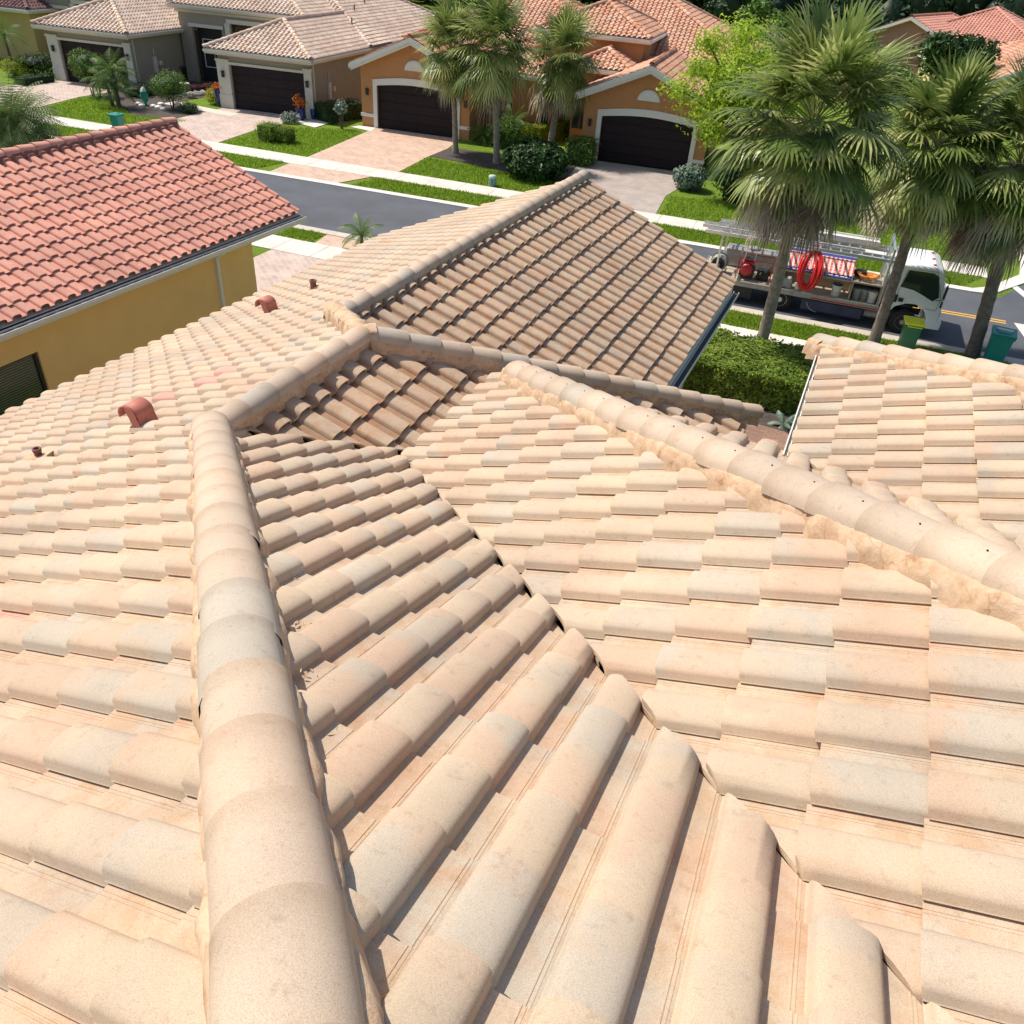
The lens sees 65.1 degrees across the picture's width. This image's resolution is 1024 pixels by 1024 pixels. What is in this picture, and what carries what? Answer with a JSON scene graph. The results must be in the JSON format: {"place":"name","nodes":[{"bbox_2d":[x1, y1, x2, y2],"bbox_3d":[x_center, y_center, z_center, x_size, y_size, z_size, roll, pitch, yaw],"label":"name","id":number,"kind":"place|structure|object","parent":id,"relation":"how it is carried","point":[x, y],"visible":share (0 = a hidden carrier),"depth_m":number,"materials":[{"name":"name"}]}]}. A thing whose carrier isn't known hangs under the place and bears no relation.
{"place":"outdoors","nodes":[
{"label":"outdoors","id":0,"kind":"place"},
{"bbox_2d":[0,80,125,108],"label":"driveway","id":1,"kind":"structure","parent":0,"point":[60,90],"depth_m":49.27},
{"bbox_2d":[43,96,185,124],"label":"grass","id":2,"kind":"structure","parent":0,"point":[93,111],"depth_m":44.93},
{"bbox_2d":[79,47,140,107],"bbox_3d":[-22.865,-24.654,45.524,3.094,3.180,2.890,3,36,-2],"label":"feather palm","id":3,"kind":"object","parent":2,"relation":"on","point":[115,89],"visible":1,"depth_m":45.48,"materials":[{"name":"green plant"}]},
{"bbox_2d":[0,117,306,415],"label":"house","id":4,"kind":"structure","parent":0,"point":[116,242],"depth_m":17.15,"materials":[{"name":"red tile"}]},
{"bbox_2d":[0,352,47,415],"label":"window","id":5,"kind":"structure","parent":4,"relation":"in","point":[22,379],"depth_m":15.08,"materials":[{"name":"black plastic"}]},
{"bbox_2d":[164,101,237,115],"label":"path","id":6,"kind":"structure","parent":0,"point":[205,109],"depth_m":47.30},
{"bbox_2d":[177,108,290,141],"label":"driveway","id":7,"kind":"structure","parent":0,"point":[210,126],"depth_m":44.77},
{"bbox_2d":[253,249,324,291],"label":"driveway","id":8,"kind":"structure","parent":0,"point":[271,266],"depth_m":27.13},
{"bbox_2d":[295,119,327,126],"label":"path","id":9,"kind":"structure","parent":0,"point":[313,123],"depth_m":46.36,"materials":[{"name":"concrete"}]},
{"bbox_2d":[309,128,458,171],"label":"driveway","id":10,"kind":"structure","parent":0,"point":[389,149],"depth_m":42.15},
{"bbox_2d":[0,170,1023,1023],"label":"tiled roof house","id":11,"kind":"structure","parent":0,"point":[644,688],"depth_m":3.23,"materials":[{"name":"beige tile"}]},
{"bbox_2d":[245,460,388,999],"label":"leaf litter","id":12,"kind":"object","parent":11,"relation":"on","point":[297,622],"visible":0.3,"depth_m":3.01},
{"bbox_2d":[0,139,1023,359],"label":"road","id":13,"kind":"structure","parent":0,"point":[327,207],"depth_m":31.42,"materials":[{"name":"asphalt"}]},
{"bbox_2d":[707,227,950,332],"bbox_3d":[10.245,-7.937,26.440,7.700,2.520,2.450,15,37,14],"label":"truck","id":14,"kind":"object","parent":13,"relation":"on","point":[922,285],"visible":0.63,"depth_m":25.74,"materials":[{"name":"white paint"}]},
{"bbox_2d":[711,252,728,269],"bbox_3d":[6.999,-8.435,27.082,0.600,0.600,0.420,15,37,14],"label":"hose reel","id":15,"kind":"object","parent":14,"relation":"on","point":[723,262],"visible":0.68,"depth_m":27.06,"materials":[{"name":"grey plastic"}]},
{"bbox_2d":[726,243,778,272],"bbox_3d":[8.281,-8.834,27.691,1.750,0.720,0.620,15,37,14],"label":"water tank","id":16,"kind":"object","parent":14,"relation":"on","point":[733,251],"visible":0.6,"depth_m":27.45,"materials":[{"name":"metal"}]},
{"bbox_2d":[735,252,775,284],"bbox_3d":[8.090,-8.112,26.686,1.131,0.720,0.668,15,37,14],"label":"pump engine","id":17,"kind":"object","parent":14,"relation":"on","point":[747,267],"visible":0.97,"depth_m":26.55,"materials":[{"name":"red paint"}]},
{"bbox_2d":[703,220,865,251],"bbox_3d":[8.912,-9.085,26.387,5.200,0.090,0.464,15,37,14],"label":"ladder","id":18,"kind":"object","parent":14,"relation":"on","point":[837,243],"visible":0.45,"depth_m":26.21,"materials":[{"name":"metal"}]},
{"bbox_2d":[706,226,895,263],"bbox_3d":[9.251,-8.590,25.737,6.000,0.090,0.464,15,37,14],"label":"ladder","id":19,"kind":"object","parent":14,"relation":"on","point":[871,256],"visible":0.6,"depth_m":25.51,"materials":[{"name":"metal"}]},
{"bbox_2d":[719,218,893,253],"bbox_3d":[9.703,-9.186,26.614,5.600,0.090,0.444,16,37,15],"label":"ladder","id":20,"kind":"object","parent":14,"relation":"on","point":[884,248],"visible":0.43,"depth_m":26.08,"materials":[{"name":"metal"}]},
{"bbox_2d":[797,250,823,290],"bbox_3d":[9.597,-7.779,25.739,0.802,1.276,0.463,17,38,17],"label":"red hose","id":21,"kind":"object","parent":14,"relation":"hanging from","point":[814,277],"visible":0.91,"depth_m":25.63,"materials":[{"name":"rubber"}]},
{"bbox_2d":[831,282,843,296],"bbox_3d":[10.501,-7.201,25.941,0.326,0.404,0.325,15,37,14],"label":"bucket","id":22,"kind":"object","parent":14,"relation":"on","point":[836,289],"visible":1,"depth_m":25.84,"materials":[{"name":"white plastic"}]},
{"bbox_2d":[851,286,862,299],"bbox_3d":[11.116,-7.065,25.858,0.310,0.360,0.306,15,37,14],"label":"bucket","id":23,"kind":"object","parent":14,"relation":"on","point":[856,292],"visible":1,"depth_m":25.76,"materials":[{"name":"grey plastic"}]},
{"bbox_2d":[857,271,880,280],"bbox_3d":[11.384,-7.517,25.621,0.734,0.191,0.599,17,38,17],"label":"cord coil","id":24,"kind":"object","parent":14,"relation":"on","point":[868,277],"visible":1,"depth_m":25.58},
{"bbox_2d":[867,290,878,303],"bbox_3d":[11.539,-6.888,25.659,0.310,0.360,0.306,15,37,14],"label":"bucket","id":25,"kind":"object","parent":14,"relation":"on","point":[872,296],"visible":1,"depth_m":25.56,"materials":[{"name":"white plastic"}]},
{"bbox_2d":[0,0,1023,364],"bbox_3d":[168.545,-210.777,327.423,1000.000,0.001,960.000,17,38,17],"label":"ground","id":26,"kind":"structure","parent":0,"point":[710,192],"depth_m":42.91,"materials":[{"name":"green plant"}]},
{"bbox_2d":[0,14,28,75],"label":"feather palm","id":27,"kind":"object","parent":26,"relation":"on","point":[2,33],"visible":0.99,"depth_m":51.32,"materials":[{"name":"green plant"}]},
{"bbox_2d":[0,56,29,76],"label":"bush","id":28,"kind":"object","parent":26,"relation":"on","point":[15,67],"visible":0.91,"depth_m":51.79,"materials":[{"name":"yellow plant"}]},
{"bbox_2d":[0,0,58,59],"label":"house","id":29,"kind":"structure","parent":26,"relation":"on","point":[23,13],"depth_m":56.23,"materials":[{"name":"paint"}]},
{"bbox_2d":[12,71,55,85],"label":"hedge","id":30,"kind":"object","parent":26,"relation":"on","point":[27,79],"visible":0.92,"depth_m":50.52,"materials":[{"name":"green plant"}]},
{"bbox_2d":[0,68,68,147],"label":"feathery shrub","id":31,"kind":"object","parent":26,"relation":"on","point":[28,124],"visible":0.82,"depth_m":33.47,"materials":[{"name":"green plant"}]},
{"bbox_2d":[15,51,53,74],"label":"bush","id":32,"kind":"object","parent":26,"relation":"on","point":[40,62],"visible":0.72,"depth_m":52.54,"materials":[{"name":"green plant"}]},
{"bbox_2d":[4,121,96,136],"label":"grass","id":33,"kind":"structure","parent":26,"relation":"on","point":[68,130],"depth_m":40.97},
{"bbox_2d":[66,48,104,95],"bbox_3d":[-25.284,-26.268,47.860,2.252,2.638,2.246,17,38,17],"label":"topiary tree","id":34,"kind":"object","parent":26,"relation":"on","point":[81,61],"visible":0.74,"depth_m":47.24,"materials":[{"name":"green plant"}]},
{"bbox_2d":[82,64,108,96],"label":"bush","id":35,"kind":"object","parent":26,"relation":"on","point":[91,74],"visible":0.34,"depth_m":47.94,"materials":[{"name":"green plant"}]},
{"bbox_2d":[30,0,185,87],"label":"house","id":36,"kind":"structure","parent":26,"relation":"on","point":[146,35],"depth_m":50.84,"materials":[{"name":"grey paint"}]},
{"bbox_2d":[60,40,128,87],"bbox_3d":[-26.494,-28.529,51.105,4.700,2.338,0.052,12,36,11],"label":"garage door","id":37,"kind":"structure","parent":36,"relation":"in","point":[69,45],"depth_m":50.75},
{"bbox_2d":[102,81,210,118],"bbox_3d":[-20.182,-25.616,49.742,9.300,0.001,11.400,17,38,17],"label":"planting bed","id":38,"kind":"object","parent":26,"relation":"on","point":[130,107],"visible":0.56,"depth_m":47.01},
{"bbox_2d":[123,82,153,97],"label":"bush","id":39,"kind":"object","parent":38,"relation":"on","point":[136,90],"visible":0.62,"depth_m":49.05,"materials":[{"name":"green plant"}]},
{"bbox_2d":[146,69,190,108],"bbox_3d":[-19.822,-24.529,46.513,2.297,2.102,2.372,2,36,-3],"label":"topiary tree","id":40,"kind":"object","parent":38,"relation":"on","point":[171,84],"visible":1,"depth_m":46.06,"materials":[{"name":"green plant"}]},
{"bbox_2d":[177,101,198,113],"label":"bush","id":41,"kind":"object","parent":38,"relation":"on","point":[189,107],"visible":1,"depth_m":46.09,"materials":[{"name":"green plant"}]},
{"bbox_2d":[182,81,213,94],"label":"hedge","id":42,"kind":"object","parent":38,"relation":"on","point":[198,88],"visible":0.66,"depth_m":51.37,"materials":[{"name":"red plant"}]},
{"bbox_2d":[205,86,216,104],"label":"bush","id":43,"kind":"object","parent":26,"relation":"on","point":[211,95],"visible":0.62,"depth_m":48.56,"materials":[{"name":"yellow plant"}]},
{"bbox_2d":[211,82,220,106],"bbox_3d":[-17.646,-25.125,48.194,0.821,1.332,0.769,17,38,17],"label":"plant pot","id":44,"kind":"object","parent":26,"relation":"on","point":[216,88],"visible":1,"depth_m":48.01,"materials":[{"name":"blue ceramic"}]},
{"bbox_2d":[214,149,282,168],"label":"grass","id":45,"kind":"structure","parent":26,"relation":"on","point":[247,161],"depth_m":38.29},
{"bbox_2d":[254,120,284,143],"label":"box bush","id":46,"kind":"object","parent":26,"relation":"on","point":[265,131],"visible":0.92,"depth_m":41.43,"materials":[{"name":"green plant"}]},
{"bbox_2d":[274,123,297,143],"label":"box bush","id":47,"kind":"object","parent":26,"relation":"on","point":[284,133],"visible":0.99,"depth_m":41.48,"materials":[{"name":"green plant"}]},
{"bbox_2d":[278,111,300,123],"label":"bush","id":48,"kind":"object","parent":26,"relation":"on","point":[294,117],"visible":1,"depth_m":45.74,"materials":[{"name":"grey plant"}]},
{"bbox_2d":[224,126,361,156],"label":"grass","id":49,"kind":"structure","parent":26,"relation":"on","point":[307,136],"depth_m":42.17,"materials":[{"name":"plant"}]},
{"bbox_2d":[275,226,324,241],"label":"grass","id":50,"kind":"structure","parent":26,"relation":"on","point":[305,235],"depth_m":29.80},
{"bbox_2d":[292,93,307,120],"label":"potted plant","id":51,"kind":"object","parent":26,"relation":"on","point":[300,111],"visible":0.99,"depth_m":46.30,"materials":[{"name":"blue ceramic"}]},
{"bbox_2d":[166,0,440,118],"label":"house","id":52,"kind":"structure","parent":26,"relation":"on","point":[246,54],"depth_m":49.40,"materials":[{"name":"grey paint"}]},
{"bbox_2d":[197,27,221,82],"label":"entry door","id":53,"kind":"structure","parent":52,"relation":"in","point":[210,74],"depth_m":54.20,"materials":[{"name":"black"}]},
{"bbox_2d":[202,38,216,67],"bbox_3d":[-20.105,-31.008,54.263,1.600,1.700,0.080,13,36,11],"label":"window","id":54,"kind":"structure","parent":52,"relation":"in","point":[210,61],"depth_m":54.50,"materials":[{"name":"black glass"}]},
{"bbox_2d":[231,65,305,117],"bbox_3d":[-14.300,-24.819,47.302,4.700,2.338,0.052,12,36,11],"label":"garage door","id":55,"kind":"structure","parent":52,"relation":"in","point":[247,76],"depth_m":47.26,"materials":[{"name":"metal"}]},
{"bbox_2d":[270,163,370,182],"bbox_3d":[-8.947,-15.667,37.168,4.412,0.001,1.992,15,37,14],"label":"apron","id":56,"kind":"object","parent":26,"relation":"on","point":[314,173],"visible":1,"depth_m":37.25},
{"bbox_2d":[315,235,359,249],"bbox_3d":[-5.264,-9.611,29.172,4.010,0.001,1.141,15,37,14],"label":"apron","id":57,"kind":"object","parent":26,"relation":"on","point":[333,241],"visible":0.4,"depth_m":29.45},
{"bbox_2d":[314,97,361,122],"bbox_3d":[-10.195,-23.841,47.579,1.537,1.161,3.074,30,43,31],"label":"hedge","id":58,"kind":"object","parent":26,"relation":"on","point":[323,111],"visible":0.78,"depth_m":47.16,"materials":[{"name":"green plant"}]},
{"bbox_2d":[333,99,347,128],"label":"standard rose","id":59,"kind":"object","parent":26,"relation":"on","point":[341,112],"visible":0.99,"depth_m":45.03,"materials":[{"name":"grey plant"}]},
{"bbox_2d":[339,213,383,247],"bbox_3d":[-5.384,-9.930,28.606,1.642,1.437,1.592,-6,37,-14],"label":"feather palm","id":60,"kind":"object","parent":26,"relation":"on","point":[361,234],"visible":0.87,"depth_m":28.50,"materials":[{"name":"green plant"}]},
{"bbox_2d":[352,176,503,205],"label":"grass","id":61,"kind":"structure","parent":26,"relation":"on","point":[391,185],"depth_m":35.84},
{"bbox_2d":[348,0,585,140],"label":"house","id":62,"kind":"structure","parent":26,"relation":"on","point":[393,94],"depth_m":45.33,"materials":[{"name":"orange paint"}]},
{"bbox_2d":[378,85,452,137],"bbox_3d":[-5.357,-22.772,45.387,4.800,2.408,0.052,14,37,13],"label":"garage door","id":63,"kind":"structure","parent":62,"relation":"in","point":[390,119],"depth_m":45.44,"materials":[{"name":"metal"}]},
{"bbox_2d":[499,94,512,119],"bbox_3d":[-0.390,-23.427,46.346,0.800,1.400,0.080,14,37,13],"label":"window","id":64,"kind":"structure","parent":62,"relation":"in","point":[505,107],"depth_m":46.39,"materials":[{"name":"black glass"}]},
{"bbox_2d":[401,157,556,191],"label":"grass","id":65,"kind":"structure","parent":26,"relation":"on","point":[460,171],"depth_m":38.69,"materials":[{"name":"plant"}]},
{"bbox_2d":[467,120,492,145],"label":"feather palm","id":66,"kind":"object","parent":26,"relation":"on","point":[480,134],"visible":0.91,"depth_m":44.62,"materials":[{"name":"green plant"}]},
{"bbox_2d":[430,148,575,180],"bbox_3d":[-0.138,-18.312,41.817,8.454,0.001,4.657,23,40,24],"label":"planting bed","id":67,"kind":"object","parent":26,"relation":"on","point":[475,157],"visible":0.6,"depth_m":41.64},
{"bbox_2d":[410,0,488,153],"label":"palm tree","id":68,"kind":"object","parent":67,"relation":"on","point":[441,70],"visible":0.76,"depth_m":39.23,"materials":[{"name":"green plant"}]},
{"bbox_2d":[443,0,545,163],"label":"palm tree","id":69,"kind":"object","parent":67,"relation":"on","point":[490,71],"visible":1,"depth_m":37.81,"materials":[{"name":"green plant"}]},
{"bbox_2d":[499,135,570,181],"bbox_3d":[1.194,-17.070,38.806,3.419,2.059,3.451,17,38,17],"label":"bush","id":70,"kind":"object","parent":67,"relation":"on","point":[531,159],"visible":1,"depth_m":37.92,"materials":[{"name":"green plant"}]},
{"bbox_2d":[486,116,524,149],"bbox_3d":[-0.347,-20.841,44.129,2.209,1.768,2.077,17,38,17],"label":"bush","id":71,"kind":"object","parent":26,"relation":"on","point":[511,130],"visible":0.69,"depth_m":43.65,"materials":[{"name":"green plant"}]},
{"bbox_2d":[51,136,971,291],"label":"kerb","id":72,"kind":"structure","parent":26,"relation":"on","point":[951,286],"depth_m":35.11,"materials":[{"name":"concrete"}]},
{"bbox_2d":[499,104,533,134],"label":"feather palm","id":73,"kind":"object","parent":26,"relation":"on","point":[516,117],"visible":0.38,"depth_m":44.97,"materials":[{"name":"green plant"}]},
{"bbox_2d":[520,116,570,141],"bbox_3d":[2.733,-22.836,47.606,1.856,1.189,5.809,27,42,28],"label":"hedge","id":74,"kind":"object","parent":26,"relation":"on","point":[562,129],"visible":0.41,"depth_m":46.02,"materials":[{"name":"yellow plant"}]},
{"bbox_2d":[521,0,607,141],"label":"palm tree","id":75,"kind":"object","parent":26,"relation":"on","point":[562,81],"visible":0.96,"depth_m":40.59,"materials":[{"name":"green plant"}]},
{"bbox_2d":[565,134,600,166],"bbox_3d":[3.641,-18.911,41.983,1.714,1.497,1.744,17,38,17],"label":"box bush","id":76,"kind":"object","parent":26,"relation":"on","point":[581,150],"visible":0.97,"depth_m":41.55,"materials":[{"name":"green plant"}]},
{"bbox_2d":[535,0,762,170],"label":"house","id":77,"kind":"structure","parent":26,"relation":"on","point":[641,47],"depth_m":42.65,"materials":[{"name":"orange paint"}]},
{"bbox_2d":[571,100,584,128],"bbox_3d":[3.803,-22.716,45.735,0.700,1.500,0.080,13,37,12],"label":"window","id":78,"kind":"structure","parent":77,"relation":"in","point":[578,119],"depth_m":45.87,"materials":[{"name":"black glass"}]},
{"bbox_2d":[597,116,693,170],"bbox_3d":[6.983,-19.454,42.144,4.800,2.408,0.052,13,37,12],"label":"garage door","id":79,"kind":"structure","parent":77,"relation":"in","point":[615,125],"depth_m":42.14,"materials":[{"name":"metal"}]},
{"bbox_2d":[294,224,1023,364],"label":"kerb","id":80,"kind":"structure","parent":26,"relation":"on","point":[1010,360],"depth_m":25.85,"materials":[{"name":"concrete"}]},
{"bbox_2d":[672,163,707,190],"bbox_3d":[8.714,-16.367,39.157,1.809,1.381,1.933,17,38,17],"label":"bush","id":81,"kind":"object","parent":26,"relation":"on","point":[690,176],"visible":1,"depth_m":38.66,"materials":[{"name":"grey plant"}]},
{"bbox_2d":[418,0,1023,37],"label":"forest","id":82,"kind":"object","parent":26,"relation":"on","point":[899,9],"visible":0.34,"depth_m":94.95,"materials":[{"name":"plant"}]},
{"bbox_2d":[711,165,749,201],"bbox_3d":[10.797,-15.458,37.824,2.666,1.734,2.507,17,38,17],"label":"bush","id":83,"kind":"object","parent":26,"relation":"on","point":[725,184],"visible":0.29,"depth_m":37.44,"materials":[{"name":"green plant"}]},
{"bbox_2d":[682,389,794,431],"bbox_3d":[7.002,-3.261,21.707,5.500,0.001,4.300,17,38,17],"label":"planting bed","id":84,"kind":"object","parent":26,"relation":"on","point":[767,417],"depth_m":20.42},
{"bbox_2d":[682,326,813,415],"bbox_3d":[7.274,-3.608,21.436,5.751,1.200,2.876,17,38,17],"label":"hedge","id":85,"kind":"object","parent":84,"relation":"on","point":[770,375],"visible":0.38,"depth_m":20.93,"materials":[{"name":"green plant"}]},
{"bbox_2d":[767,410,795,432],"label":"aloe plant","id":86,"kind":"object","parent":84,"relation":"on","point":[783,423],"visible":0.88,"depth_m":20.08,"materials":[{"name":"green plant"}]},
{"bbox_2d":[655,8,832,163],"bbox_3d":[10.782,-18.649,37.001,7.752,7.637,7.011,17,38,17],"label":"broadleaf tree","id":87,"kind":"object","parent":26,"relation":"on","point":[713,72],"visible":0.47,"depth_m":35.57,"materials":[{"name":"green plant"}]},
{"bbox_2d":[732,0,796,36],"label":"broadleaf tree","id":88,"kind":"object","parent":26,"relation":"on","point":[762,8],"visible":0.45,"depth_m":72.31,"materials":[{"name":"green plant"}]},
{"bbox_2d":[756,13,795,61],"bbox_3d":[21.998,-36.627,64.654,5.149,5.904,6.796,-20,42,-30],"label":"broadleaf tree","id":89,"kind":"object","parent":26,"relation":"on","point":[781,23],"visible":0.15,"depth_m":63.30,"materials":[{"name":"green plant"}]},
{"bbox_2d":[702,0,928,339],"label":"palm tree","id":90,"kind":"object","parent":26,"relation":"on","point":[808,178],"visible":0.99,"depth_m":18.71,"materials":[{"name":"green plant"}]},
{"bbox_2d":[652,220,981,285],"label":"grass","id":91,"kind":"structure","parent":26,"relation":"on","point":[682,233],"depth_m":32.45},
{"bbox_2d":[721,309,1008,363],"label":"grass","id":92,"kind":"structure","parent":26,"relation":"on","point":[780,326],"depth_m":25.34,"materials":[{"name":"plant"}]},
{"bbox_2d":[843,59,924,170],"bbox_3d":[18.160,-18.924,39.560,4.803,6.036,4.007,-1,36,-7],"label":"broadleaf tree","id":93,"kind":"object","parent":26,"relation":"on","point":[898,84],"visible":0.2,"depth_m":38.08,"materials":[{"name":"green plant"}]},
{"bbox_2d":[897,315,925,348],"bbox_3d":[11.962,-5.263,24.149,0.570,1.085,0.755,14,37,13],"label":"wheelie bin","id":94,"kind":"object","parent":26,"relation":"on","point":[912,329],"visible":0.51,"depth_m":23.90,"materials":[{"name":"green plastic"}]},
{"bbox_2d":[850,42,1023,343],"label":"palm tree","id":95,"kind":"object","parent":26,"relation":"on","point":[912,204],"visible":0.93,"depth_m":20.89,"materials":[{"name":"green plant"}]},
{"bbox_2d":[868,6,1023,95],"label":"house","id":96,"kind":"structure","parent":26,"relation":"on","point":[1000,24],"depth_m":70.46,"materials":[{"name":"orange tile"}]},
{"bbox_2d":[913,29,1006,119],"bbox_3d":[32.323,-32.222,59.478,6.712,6.140,5.461,-5,37,-13],"label":"broadleaf tree","id":97,"kind":"object","parent":26,"relation":"on","point":[936,44],"visible":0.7,"depth_m":57.84,"materials":[{"name":"green plant"}]},
{"bbox_2d":[932,44,1023,358],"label":"palm tree","id":98,"kind":"object","parent":26,"relation":"on","point":[993,227],"visible":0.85,"depth_m":21.58,"materials":[{"name":"green plant"}]},
{"bbox_2d":[972,255,1023,293],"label":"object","id":99,"kind":"structure","parent":26,"relation":"on","point":[1017,280],"depth_m":30.60,"materials":[{"name":"concrete"}]},
{"bbox_2d":[973,39,1023,132],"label":"house","id":100,"kind":"structure","parent":26,"relation":"on","point":[1008,48],"depth_m":59.13,"materials":[{"name":"tile"}]},
{"bbox_2d":[983,324,1017,362],"bbox_3d":[14.420,-4.850,23.808,0.670,1.131,0.876,20,39,20],"label":"wheelie bin","id":101,"kind":"object","parent":26,"relation":"on","point":[1002,340],"visible":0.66,"depth_m":23.53,"materials":[{"name":"teal plastic"}]},
{"bbox_2d":[42,115,986,278],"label":"sidewalk","id":102,"kind":"structure","parent":0,"point":[399,176],"depth_m":37.84,"materials":[{"name":"concrete"}]},
{"bbox_2d":[107,112,123,126],"bbox_3d":[-20.158,-19.899,41.026,0.570,0.955,0.715,13,36,11],"label":"wheelie bin","id":103,"kind":"object","parent":102,"relation":"on","point":[116,119],"visible":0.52,"depth_m":40.74,"materials":[{"name":"teal plastic"}]},
{"bbox_2d":[252,235,805,345],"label":"sidewalk","id":104,"kind":"structure","parent":0,"point":[298,247],"depth_m":28.52,"materials":[{"name":"concrete"}]},
{"bbox_2d":[569,161,679,213],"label":"driveway","id":105,"kind":"structure","parent":0,"point":[642,189],"depth_m":39.76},
{"bbox_2d":[745,424,788,450],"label":"path","id":106,"kind":"structure","parent":0,"point":[755,434],"depth_m":19.77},
{"bbox_2d":[660,195,978,264],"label":"grass","id":107,"kind":"structure","parent":0,"point":[718,205],"depth_m":35.73,"materials":[{"name":"plant"}]},
{"bbox_2d":[818,230,880,247],"bbox_3d":[10.831,-8.999,26.230,2.300,0.160,0.500,15,37,14],"label":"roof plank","id":108,"kind":"object","parent":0,"point":[847,237],"visible":0.55,"depth_m":26.05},
{"bbox_2d":[997,285,1023,303],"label":"road","id":109,"kind":"structure","parent":0,"point":[1014,295],"depth_m":29.37,"materials":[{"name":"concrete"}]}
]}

